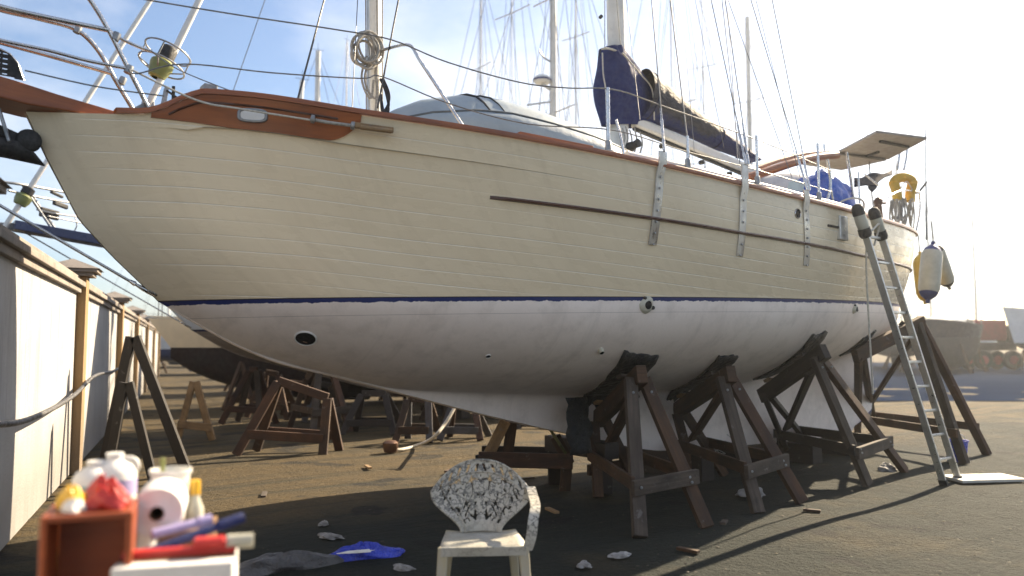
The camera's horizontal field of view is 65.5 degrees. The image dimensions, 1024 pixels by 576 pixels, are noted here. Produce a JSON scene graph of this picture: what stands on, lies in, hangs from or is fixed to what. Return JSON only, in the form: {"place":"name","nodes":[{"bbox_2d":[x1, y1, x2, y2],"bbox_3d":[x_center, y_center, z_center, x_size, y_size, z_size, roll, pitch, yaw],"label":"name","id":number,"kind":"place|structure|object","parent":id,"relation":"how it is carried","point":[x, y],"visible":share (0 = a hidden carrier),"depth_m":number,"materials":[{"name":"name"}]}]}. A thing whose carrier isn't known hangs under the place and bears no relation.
{"place":"outdoors","nodes":[
{"label":"outdoors","id":0,"kind":"place"},
{"bbox_2d":[0,178,160,550],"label":"boundary wall","id":1,"kind":"structure","parent":0,"point":[66,327],"depth_m":7.77,"materials":[{"name":"white plaster"},{"name":"timber"}]},
{"bbox_2d":[0,367,118,427],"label":"wall hose","id":2,"kind":"object","parent":1,"relation":"attached to","point":[11,423],"depth_m":6.83,"materials":[{"name":"grey plastic"}]},
{"bbox_2d":[0,348,1023,575],"bbox_3d":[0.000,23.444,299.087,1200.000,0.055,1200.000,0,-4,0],"label":"ground","id":3,"kind":"structure","parent":0,"point":[308,479],"depth_m":7.46,"materials":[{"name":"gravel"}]},
{"bbox_2d":[106,381,155,481],"bbox_3d":[-4.057,1.585,8.713,0.613,1.138,0.464,0,-4,0],"label":"trestle","id":4,"kind":"object","parent":3,"relation":"on","point":[126,390],"visible":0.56,"depth_m":8.49,"materials":[{"name":"brown wood"}]},
{"bbox_2d":[99,335,192,470],"bbox_3d":[-4.365,1.393,9.524,1.113,1.655,0.069,0,-4,0],"label":"trestle","id":5,"kind":"object","parent":3,"relation":"on","point":[136,344],"visible":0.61,"depth_m":9.50,"materials":[{"name":"brown wood"}]},
{"bbox_2d":[123,284,179,365],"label":"moored yacht","id":6,"kind":"object","parent":3,"relation":"on","point":[171,363],"visible":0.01,"depth_m":59.84,"materials":[{"name":"paint"}]},
{"bbox_2d":[111,268,192,372],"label":"moored yacht","id":7,"kind":"object","parent":3,"relation":"on","point":[165,348],"visible":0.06,"depth_m":42.48,"materials":[{"name":"paint"}]},
{"bbox_2d":[177,381,215,440],"bbox_3d":[-5.075,1.993,13.021,0.657,0.967,0.614,0,-4,0],"label":"trestle","id":8,"kind":"object","parent":3,"relation":"on","point":[183,423],"visible":0.91,"depth_m":12.76,"materials":[{"name":"brown wood"}]},
{"bbox_2d":[218,367,278,427],"bbox_3d":[-4.999,2.070,15.189,0.970,1.132,0.656,0,-4,0],"label":"boat stand","id":9,"kind":"object","parent":3,"relation":"on","point":[243,386],"visible":0.82,"depth_m":15.10,"materials":[{"name":"brown wood"}]},
{"bbox_2d":[261,491,266,497],"bbox_3d":[-2.493,2.076,8.009,0.050,0.024,0.244,1,-4,-13],"label":"timber offcut","id":10,"kind":"object","parent":3,"relation":"on","point":[263,494],"visible":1,"depth_m":7.95,"materials":[{"name":"brown wood"}]},
{"bbox_2d":[223,71,306,390],"bbox_3d":[-7.286,-2.055,27.616,8.000,11.163,2.507,3,-5,-38],"label":"moored yacht","id":11,"kind":"object","parent":3,"relation":"on","point":[300,97],"visible":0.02,"depth_m":27.84,"materials":[{"name":"paint"}]},
{"bbox_2d":[244,369,301,419],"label":"boat stand","id":12,"kind":"object","parent":3,"relation":"on","point":[283,405],"visible":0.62,"depth_m":16.43,"materials":[{"name":"brown wood"}]},
{"bbox_2d":[146,302,415,409],"bbox_3d":[-4.900,1.592,20.639,8.600,2.866,2.687,1,-4,-12],"label":"moored yacht","id":13,"kind":"object","parent":3,"relation":"on","point":[191,350],"visible":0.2,"depth_m":19.71,"materials":[{"name":"paint"}]},
{"bbox_2d":[232,377,343,455],"bbox_3d":[-3.152,1.812,11.298,1.432,1.096,0.562,0,-4,0],"label":"boat stand","id":14,"kind":"object","parent":3,"relation":"on","point":[322,436],"visible":0.97,"depth_m":11.22,"materials":[{"name":"brown wood"}]},
{"bbox_2d":[237,550,343,575],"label":"plastic sheet","id":15,"kind":"object","parent":3,"relation":"on","point":[276,562],"visible":0.94,"depth_m":5.31,"materials":[{"name":"grey plastic"}]},
{"bbox_2d":[275,380,309,417],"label":"boat stand","id":16,"kind":"object","parent":3,"relation":"on","point":[287,400],"visible":0.05,"depth_m":17.27,"materials":[{"name":"brown wood"}]},
{"bbox_2d":[286,371,353,432],"bbox_3d":[-3.486,1.830,14.326,0.814,1.479,1.238,3,-5,-38],"label":"boat stand","id":17,"kind":"object","parent":3,"relation":"on","point":[313,412],"visible":0.57,"depth_m":14.11,"materials":[{"name":"wood"}]},
{"bbox_2d":[304,49,338,103],"bbox_3d":[-7.623,-3.212,33.708,9.000,14.364,2.805,3,-5,-32],"label":"moored yacht","id":18,"kind":"object","parent":3,"relation":"on","point":[317,72],"visible":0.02,"depth_m":33.67,"materials":[{"name":"paint"}]},
{"bbox_2d":[318,520,328,525],"bbox_3d":[-1.584,1.976,6.723,0.089,0.036,0.151,0,-4,0],"label":"white paper","id":19,"kind":"object","parent":3,"relation":"on","point":[323,523],"visible":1,"depth_m":6.67,"materials":[{"name":"white paper"}]},
{"bbox_2d":[301,382,353,422],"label":"boat stand","id":20,"kind":"object","parent":3,"relation":"on","point":[330,390],"visible":0.24,"depth_m":15.95,"materials":[{"name":"wood"}]},
{"bbox_2d":[318,532,344,539],"bbox_3d":[-1.438,1.942,6.259,0.287,0.035,0.127,-2,-5,24],"label":"white paper","id":21,"kind":"object","parent":3,"relation":"on","point":[329,536],"visible":1,"depth_m":6.22,"materials":[{"name":"white paper"}]},
{"bbox_2d":[334,40,359,105],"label":"moored yacht","id":22,"kind":"object","parent":3,"relation":"on","point":[346,47],"visible":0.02,"depth_m":42.98,"materials":[{"name":"paint"}]},
{"bbox_2d":[331,541,404,561],"bbox_3d":[-1.049,1.859,5.678,0.569,0.116,0.229,2,-5,-22],"label":"blue wrapper","id":23,"kind":"object","parent":3,"relation":"on","point":[380,551],"visible":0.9,"depth_m":5.61,"materials":[{"name":"plastic"}]},
{"bbox_2d":[337,549,373,553],"bbox_3d":[-1.083,1.823,5.524,0.267,0.015,0.068,1,-4,-13],"label":"white sticker","id":24,"kind":"object","parent":23,"relation":"on","point":[359,551],"visible":1,"depth_m":5.50,"materials":[{"name":"paper"}]},
{"bbox_2d":[340,390,399,435],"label":"boat stand","id":25,"kind":"object","parent":3,"relation":"on","point":[389,420],"visible":0.82,"depth_m":13.76,"materials":[{"name":"brown wood"}]},
{"bbox_2d":[383,440,397,452],"bbox_3d":[-1.719,2.245,11.265,0.220,0.170,0.220,0,-4,0],"label":"rusty pot","id":26,"kind":"object","parent":3,"relation":"on","point":[390,446],"visible":1,"depth_m":11.18,"materials":[{"name":"brown metal"}]},
{"bbox_2d":[393,563,415,570],"bbox_3d":[-0.749,1.875,5.364,0.199,0.038,0.129,-3,-5,34],"label":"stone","id":27,"kind":"object","parent":3,"relation":"on","point":[400,567],"visible":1,"depth_m":5.33,"materials":[{"name":"grey stone"}]},
{"bbox_2d":[392,396,440,443],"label":"boat stand","id":28,"kind":"object","parent":3,"relation":"on","point":[406,426],"visible":0.72,"depth_m":12.66,"materials":[{"name":"brown wood"}]},
{"bbox_2d":[397,408,454,451],"bbox_3d":[-1.313,1.981,11.067,0.626,0.711,1.725,2,-5,-28],"label":"white hose","id":29,"kind":"object","parent":3,"relation":"on","point":[438,432],"visible":0.78,"depth_m":10.61,"materials":[{"name":"rubber"}]},
{"bbox_2d":[419,403,447,419],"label":"boat stand","id":30,"kind":"object","parent":3,"relation":"on","point":[437,406],"visible":0.14,"depth_m":16.28,"materials":[{"name":"brown wood"}]},
{"bbox_2d":[436,409,469,418],"bbox_3d":[-1.270,2.658,16.967,0.220,0.180,1.000,3,-5,-38],"label":"keel block","id":31,"kind":"object","parent":3,"relation":"on","point":[460,414],"depth_m":16.60,"materials":[{"name":"brown wood"}]},
{"bbox_2d":[436,407,491,441],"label":"boat stand","id":32,"kind":"object","parent":3,"relation":"on","point":[476,428],"visible":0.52,"depth_m":12.88,"materials":[{"name":"brown wood"}]},
{"bbox_2d":[453,0,513,101],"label":"moored yacht","id":33,"kind":"object","parent":3,"relation":"on","point":[480,66],"visible":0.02,"depth_m":38.99,"materials":[{"name":"paint"}]},
{"bbox_2d":[430,459,539,575],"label":"plastic chair","id":34,"kind":"object","parent":3,"relation":"on","point":[468,540],"visible":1,"depth_m":4.74,"materials":[{"name":"white plastic"}]},
{"bbox_2d":[461,0,572,123],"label":"moored yacht","id":35,"kind":"object","parent":3,"relation":"on","point":[511,16],"visible":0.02,"depth_m":30.73,"materials":[{"name":"paint"}]},
{"bbox_2d":[517,424,529,428],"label":"boat stand","id":36,"kind":"object","parent":3,"relation":"on","point":[519,426],"visible":0.07,"depth_m":14.57,"materials":[{"name":"wood"}]},
{"bbox_2d":[517,477,533,479],"bbox_3d":[0.135,2.147,8.968,0.240,0.024,0.050,2,-5,-24],"label":"timber offcut","id":37,"kind":"object","parent":3,"relation":"on","point":[526,478],"visible":0.56,"depth_m":8.97,"materials":[{"name":"brown wood"}]},
{"bbox_2d":[475,420,618,493],"bbox_3d":[0.355,1.762,8.444,1.470,0.785,0.865,0,-4,0],"label":"keel stand","id":38,"kind":"object","parent":3,"relation":"on","point":[554,458],"visible":0.77,"depth_m":8.20,"materials":[{"name":"brown wood"}]},
{"bbox_2d":[545,507,558,513],"bbox_3d":[0.363,2.019,7.235,0.050,0.024,0.206,2,-5,-23],"label":"timber offcut","id":39,"kind":"object","parent":3,"relation":"on","point":[552,510],"visible":1,"depth_m":7.21,"materials":[{"name":"brown wood"}]},
{"bbox_2d":[484,0,641,152],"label":"moored yacht","id":40,"kind":"object","parent":3,"relation":"on","point":[544,79],"visible":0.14,"depth_m":23.44,"materials":[{"name":"paint"}]},
{"bbox_2d":[546,0,597,134],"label":"moored yacht","id":41,"kind":"object","parent":3,"relation":"on","point":[576,54],"visible":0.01,"depth_m":36.87,"materials":[{"name":"paint"}]},
{"bbox_2d":[576,560,591,568],"bbox_3d":[0.493,1.882,5.458,0.108,0.038,0.150,0,-4,0],"label":"white paper","id":42,"kind":"object","parent":3,"relation":"on","point":[583,564],"visible":1,"depth_m":5.41,"materials":[{"name":"white paper"}]},
{"bbox_2d":[607,551,631,558],"bbox_3d":[0.781,1.900,5.694,0.203,0.038,0.100,2,-5,-26],"label":"white paper","id":43,"kind":"object","parent":3,"relation":"on","point":[622,554],"visible":1,"depth_m":5.67,"materials":[{"name":"white paper"}]},
{"bbox_2d":[566,350,713,537],"bbox_3d":[1.060,1.324,7.427,0.966,1.495,2.235,1,-4,-9],"label":"boat stand","id":44,"kind":"object","parent":3,"relation":"on","point":[618,388],"visible":0.98,"depth_m":7.15,"materials":[{"name":"wood"}]},
{"bbox_2d":[642,449,713,481],"bbox_3d":[1.885,2.043,9.295,0.220,0.305,1.000,3,-5,-38],"label":"keel block","id":45,"kind":"object","parent":3,"relation":"on","point":[705,468],"depth_m":8.93,"materials":[{"name":"brown wood"}]},
{"bbox_2d":[0,0,927,450],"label":"sailing yacht","id":46,"kind":"object","parent":45,"relation":"on","point":[514,278],"visible":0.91,"depth_m":6.33,"materials":[{"name":"beige wood"}]},
{"bbox_2d":[0,108,44,165],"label":"plough anchor","id":47,"kind":"object","parent":46,"relation":"hanging from","point":[24,145],"visible":1,"depth_m":5.35,"materials":[{"name":"black metal"}]},
{"bbox_2d":[389,93,628,152],"bbox_3d":[0.180,-1.410,7.820,2.993,0.796,1.849,7,-8,-59],"label":"inflatable dinghy","id":48,"kind":"object","parent":46,"relation":"on","point":[432,108],"visible":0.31,"depth_m":7.25,"materials":[{"name":"grey plastic"}]},
{"bbox_2d":[793,169,864,209],"bbox_3d":[3.900,-1.085,9.965,1.255,0.839,0.916,3,-5,-38],"label":"blue tarpaulin","id":49,"kind":"object","parent":46,"relation":"on","point":[841,192],"visible":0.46,"depth_m":9.69,"materials":[{"name":"fabric"}]},
{"bbox_2d":[865,248,873,393],"bbox_3d":[3.912,0.269,8.718,0.041,1.760,0.085,-3,-5,37],"label":"hanging rope","id":50,"kind":"object","parent":46,"relation":"hanging from","point":[869,321],"visible":0.86,"depth_m":8.69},
{"bbox_2d":[889,198,914,228],"bbox_3d":[5.729,-1.043,11.665,0.744,0.563,0.261,3,-5,-38],"label":"rope bundle","id":51,"kind":"object","parent":46,"relation":"hanging from","point":[900,205],"visible":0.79,"depth_m":11.56,"materials":[{"name":"grey fabric"}]},
{"bbox_2d":[888,173,917,202],"bbox_3d":[5.878,-1.514,11.962,0.411,0.441,0.202,0,-4,-3],"label":"horseshoe lifebuoy","id":52,"kind":"object","parent":46,"relation":"hanging from","point":[910,180],"visible":0.95,"depth_m":11.91,"materials":[{"name":"yellow plastic"}]},
{"bbox_2d":[913,232,926,303],"bbox_3d":[7.201,-0.345,13.987,0.327,1.267,0.262,3,-5,-36],"label":"fender","id":53,"kind":"object","parent":46,"relation":"hanging from","point":[916,263],"visible":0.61,"depth_m":13.95,"materials":[{"name":"yellow plastic"}]},
{"bbox_2d":[918,221,942,303],"bbox_3d":[6.767,-0.424,12.894,0.458,1.364,0.322,3,-5,-36],"label":"fender","id":54,"kind":"object","parent":46,"relation":"hanging from","point":[930,272],"visible":1,"depth_m":12.77,"materials":[{"name":"white plastic"}]},
{"bbox_2d":[932,224,954,289],"bbox_3d":[7.623,-0.554,14.140,0.602,1.162,0.274,3,-5,-37],"label":"fender","id":55,"kind":"object","parent":46,"relation":"hanging from","point":[947,278],"visible":0.62,"depth_m":14.04,"materials":[{"name":"white plastic"}]},
{"bbox_2d":[631,0,739,176],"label":"moored yacht","id":56,"kind":"object","parent":3,"relation":"on","point":[671,77],"visible":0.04,"depth_m":26.64,"materials":[{"name":"paint"}]},
{"bbox_2d":[676,546,699,553],"bbox_3d":[1.288,1.916,5.828,0.170,0.024,0.050,-4,-6,41],"label":"timber offcut","id":57,"kind":"object","parent":3,"relation":"on","point":[687,549],"visible":1,"depth_m":5.81,"materials":[{"name":"brown wood"}]},
{"bbox_2d":[720,519,727,524],"bbox_3d":[1.795,1.984,6.746,0.050,0.024,0.122,-2,-5,26],"label":"timber offcut","id":58,"kind":"object","parent":3,"relation":"on","point":[723,521],"visible":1,"depth_m":6.72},
{"bbox_2d":[666,354,807,513],"bbox_3d":[2.320,1.415,8.313,0.819,1.450,2.175,1,-4,-11],"label":"boat stand","id":59,"kind":"object","parent":3,"relation":"on","point":[717,380],"visible":0.93,"depth_m":7.88,"materials":[{"name":"wood"}]},
{"bbox_2d":[714,447,763,462],"bbox_3d":[2.754,2.110,9.966,0.220,0.268,1.000,3,-5,-38],"label":"keel block","id":60,"kind":"object","parent":3,"relation":"on","point":[734,456],"depth_m":9.82,"materials":[{"name":"brown wood"}]},
{"bbox_2d":[735,487,765,496],"bbox_3d":[2.415,2.034,7.994,0.302,0.105,0.216,1,-4,-12],"label":"white paper","id":61,"kind":"object","parent":3,"relation":"on","point":[741,492],"visible":0.32,"depth_m":7.98,"materials":[{"name":"white paper"}]},
{"bbox_2d":[747,441,821,463],"bbox_3d":[3.623,2.170,10.638,0.220,0.247,1.000,3,-5,-38],"label":"keel block","id":62,"kind":"object","parent":3,"relation":"on","point":[801,453],"depth_m":10.30,"materials":[{"name":"brown wood"}]},
{"bbox_2d":[803,508,820,512],"bbox_3d":[2.725,2.019,7.235,0.149,0.024,0.050,-2,-5,24],"label":"timber offcut","id":63,"kind":"object","parent":3,"relation":"on","point":[812,510],"visible":1,"depth_m":7.22,"materials":[{"name":"wood"}]},
{"bbox_2d":[753,330,907,486],"bbox_3d":[3.888,1.410,9.849,1.624,1.728,2.899,-4,-6,44],"label":"boat stand","id":64,"kind":"object","parent":3,"relation":"on","point":[808,361],"visible":0.96,"depth_m":8.97,"materials":[{"name":"wood"}]},
{"bbox_2d":[822,437,865,455],"bbox_3d":[4.492,2.222,11.310,0.220,0.242,1.000,3,-5,-38],"label":"keel block","id":65,"kind":"object","parent":3,"relation":"on","point":[825,451],"depth_m":11.10,"materials":[{"name":"brown wood"}]},
{"bbox_2d":[878,462,896,471],"bbox_3d":[4.564,2.160,9.677,0.217,0.100,0.364,-2,-5,27],"label":"white paper","id":66,"kind":"object","parent":3,"relation":"on","point":[885,467],"visible":1,"depth_m":9.56,"materials":[{"name":"white paper"}]},
{"bbox_2d":[851,204,961,485],"bbox_3d":[4.309,0.641,8.647,1.623,3.019,0.208,2,-5,-25],"label":"aluminium ladder","id":67,"kind":"object","parent":3,"relation":"on","point":[864,230],"visible":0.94,"depth_m":8.60,"materials":[{"name":"silver metal"}]},
{"bbox_2d":[839,316,991,463],"bbox_3d":[5.925,1.430,11.693,1.827,1.958,4.714,-2,-5,25],"label":"boat stand","id":68,"kind":"object","parent":3,"relation":"on","point":[934,359],"visible":0.81,"depth_m":10.71,"materials":[{"name":"wood"}]},
{"bbox_2d":[946,434,968,461],"bbox_3d":[5.807,2.078,10.412,0.300,0.368,0.300,0,-4,0],"label":"blue bucket","id":69,"kind":"object","parent":3,"relation":"on","point":[965,441],"visible":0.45,"depth_m":10.31,"materials":[{"name":"plastic"}]},
{"bbox_2d":[945,473,1023,482],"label":"ground board","id":70,"kind":"object","parent":3,"relation":"on","point":[984,478],"visible":0.8,"depth_m":8.85,"materials":[{"name":"white wood"}]},
{"bbox_2d":[0,0,1023,347],"label":"sky","id":71,"kind":"structure","parent":0,"point":[953,70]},
{"bbox_2d":[872,362,1023,400],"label":"concrete apron","id":72,"kind":"object","parent":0,"point":[1004,383],"depth_m":32.16,"materials":[{"name":"grey concrete"}]},
{"bbox_2d":[688,0,726,172],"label":"moored yacht","id":73,"kind":"object","parent":72,"relation":"on","point":[705,13],"visible":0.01,"depth_m":40.96,"materials":[{"name":"paint"}]},
{"bbox_2d":[724,14,774,172],"bbox_3d":[10.896,-4.065,35.058,3.400,16.265,11.000,-4,-6,41],"label":"moored yacht","id":74,"kind":"object","parent":72,"relation":"on","point":[748,46],"visible":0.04,"depth_m":34.68,"materials":[{"name":"paint"}]},
{"bbox_2d":[877,160,926,368],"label":"moored yacht","id":75,"kind":"object","parent":72,"relation":"on","point":[891,352],"visible":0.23,"depth_m":54.61,"materials":[{"name":"paint"}]},
{"bbox_2d":[897,204,977,368],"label":"moored yacht","id":76,"kind":"object","parent":72,"relation":"on","point":[931,314],"visible":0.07,"depth_m":52.31,"materials":[{"name":"paint"}]},
{"bbox_2d":[899,308,988,373],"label":"moored yacht","id":77,"kind":"object","parent":72,"relation":"on","point":[958,340],"visible":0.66,"depth_m":44.85,"materials":[{"name":"paint"}]},
{"bbox_2d":[959,216,996,352],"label":"moored yacht","id":78,"kind":"object","parent":72,"relation":"on","point":[975,287],"visible":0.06,"depth_m":70.17,"materials":[{"name":"paint"}]},
{"bbox_2d":[962,320,1021,369],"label":"truck","id":79,"kind":"object","parent":72,"relation":"on","point":[998,331],"visible":0.73,"depth_m":51.08,"materials":[{"name":"red paint"}]},
{"bbox_2d":[1002,297,1023,369],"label":"moored yacht","id":80,"kind":"object","parent":72,"relation":"on","point":[1014,318],"visible":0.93,"depth_m":48.01,"materials":[{"name":"paint"}]},
{"bbox_3d":[-1.190,1.300,2.241,0.920,0.735,0.741,0,-4,0],"label":"workbench","id":81,"kind":"object","parent":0,"visible":0},
{"bbox_2d":[38,499,138,575],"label":"wooden box","id":82,"kind":"object","parent":81,"relation":"on","point":[95,542],"visible":0.71,"depth_m":2.21,"materials":[{"name":"orange wood"}]},
{"bbox_2d":[55,483,86,508],"bbox_3d":[-1.200,0.560,2.166,0.076,0.067,0.090,0,-4,0],"label":"yellow packet","id":83,"kind":"object","parent":82,"relation":"on","point":[68,492],"visible":0.81,"depth_m":2.15,"materials":[{"name":"plastic"}]},
{"bbox_2d":[60,498,86,512],"bbox_3d":[-1.161,0.572,2.109,0.064,0.034,0.052,-2,-5,29],"label":"white packet","id":84,"kind":"object","parent":82,"relation":"on","point":[73,505],"visible":1,"depth_m":2.09,"materials":[{"name":"plastic"}]},
{"bbox_2d":[84,484,129,509],"bbox_3d":[-1.093,0.563,2.175,0.115,0.061,0.113,0,-4,0],"label":"red rag","id":85,"kind":"object","parent":82,"relation":"on","point":[109,498],"visible":0.99,"depth_m":2.13,"materials":[{"name":"fabric"}]},
{"bbox_2d":[85,471,131,500],"bbox_3d":[-1.143,0.554,2.233,0.142,0.086,0.063,0,-4,0],"label":"red pouch","id":86,"kind":"object","parent":82,"relation":"on","point":[100,482],"visible":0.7,"depth_m":2.23,"materials":[{"name":"plastic"}]},
{"bbox_2d":[135,497,159,548],"bbox_3d":[-1.134,0.779,2.358,0.230,0.314,0.251,0,-4,0],"label":"white rag","id":87,"kind":"object","parent":81,"relation":"on","point":[143,542],"visible":0.08,"depth_m":2.34,"materials":[{"name":"fabric"}]},
{"bbox_2d":[110,549,237,575],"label":"carton","id":88,"kind":"object","parent":81,"relation":"on","point":[225,564],"visible":0.65,"depth_m":2.12,"materials":[{"name":"white cardboard"}]},
{"bbox_2d":[151,514,212,538],"bbox_3d":[-0.955,0.690,2.307,0.168,0.050,0.035,3,-5,-39],"label":"lilac tube","id":89,"kind":"object","parent":88,"relation":"on","point":[202,521],"visible":0.91,"depth_m":2.30,"materials":[{"name":"purple plastic"}]},
{"bbox_2d":[120,512,245,558],"bbox_3d":[-0.929,0.711,2.268,0.344,0.099,0.032,4,-6,-42],"label":"navy pole","id":90,"kind":"object","parent":88,"relation":"on","point":[229,522],"visible":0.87,"depth_m":2.30,"materials":[{"name":"navy blue plastic"}]},
{"bbox_2d":[122,533,253,559],"bbox_3d":[-0.889,0.712,2.193,0.335,0.048,0.055,1,-4,-16],"label":"red scraper","id":91,"kind":"object","parent":88,"relation":"on","point":[209,545],"visible":0.96,"depth_m":2.19,"materials":[{"name":"plastic"}]},
{"bbox_2d":[158,516,217,546],"bbox_3d":[-1.090,0.844,2.494,0.260,0.212,0.222,0,-4,-4],"label":"carton","id":92,"kind":"object","parent":81,"relation":"on","point":[171,536],"visible":0.12,"depth_m":2.40,"materials":[{"name":"brown cardboard"}]},
{"bbox_2d":[136,477,187,537],"bbox_3d":[-1.061,0.658,2.403,0.143,0.144,0.240,1,-4,-19],"label":"paper roll","id":93,"kind":"object","parent":92,"relation":"on","point":[166,498],"visible":0.94,"depth_m":2.31,"materials":[{"name":"white paper"}]},
{"bbox_2d":[149,457,191,518],"bbox_3d":[-1.098,0.644,2.560,0.127,0.194,0.127,0,-4,0],"label":"white tub","id":94,"kind":"object","parent":92,"relation":"on","point":[181,474],"visible":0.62,"depth_m":2.55,"materials":[{"name":"plastic"}]},
{"bbox_2d":[185,479,203,520],"bbox_3d":[-1.018,0.784,2.550,0.056,0.338,0.056,0,-4,0],"label":"glue bottle","id":95,"kind":"object","parent":81,"relation":"on","point":[194,508],"visible":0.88,"depth_m":2.54,"materials":[{"name":"white plastic"}]},
{"bbox_3d":[-1.339,0.829,2.565,0.220,0.252,0.182,0,-4,4],"label":"carton","id":96,"kind":"object","parent":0,"visible":0},
{"bbox_2d":[71,460,108,490],"bbox_3d":[-1.351,0.633,2.581,0.132,0.145,0.132,-1,-4,17],"label":"plastic jug","id":97,"kind":"object","parent":96,"relation":"on","point":[83,478],"visible":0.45,"depth_m":2.54,"materials":[{"name":"white plastic"}]},
{"bbox_2d":[101,452,139,499],"bbox_3d":[-1.306,0.626,2.623,0.146,0.165,0.139,2,-4,-20],"label":"plastic jug","id":98,"kind":"object","parent":96,"relation":"on","point":[121,468],"visible":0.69,"depth_m":2.60,"materials":[{"name":"white plastic"}]},
{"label":"keel block","id":99,"kind":"object","parent":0,"visible":0},
{"bbox_2d":[0,0,404,395],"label":"sailing yacht","id":100,"kind":"object","parent":99,"relation":"on","point":[25,196],"visible":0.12,"depth_m":12.87,"materials":[{"name":"silver metal"}]}
]}

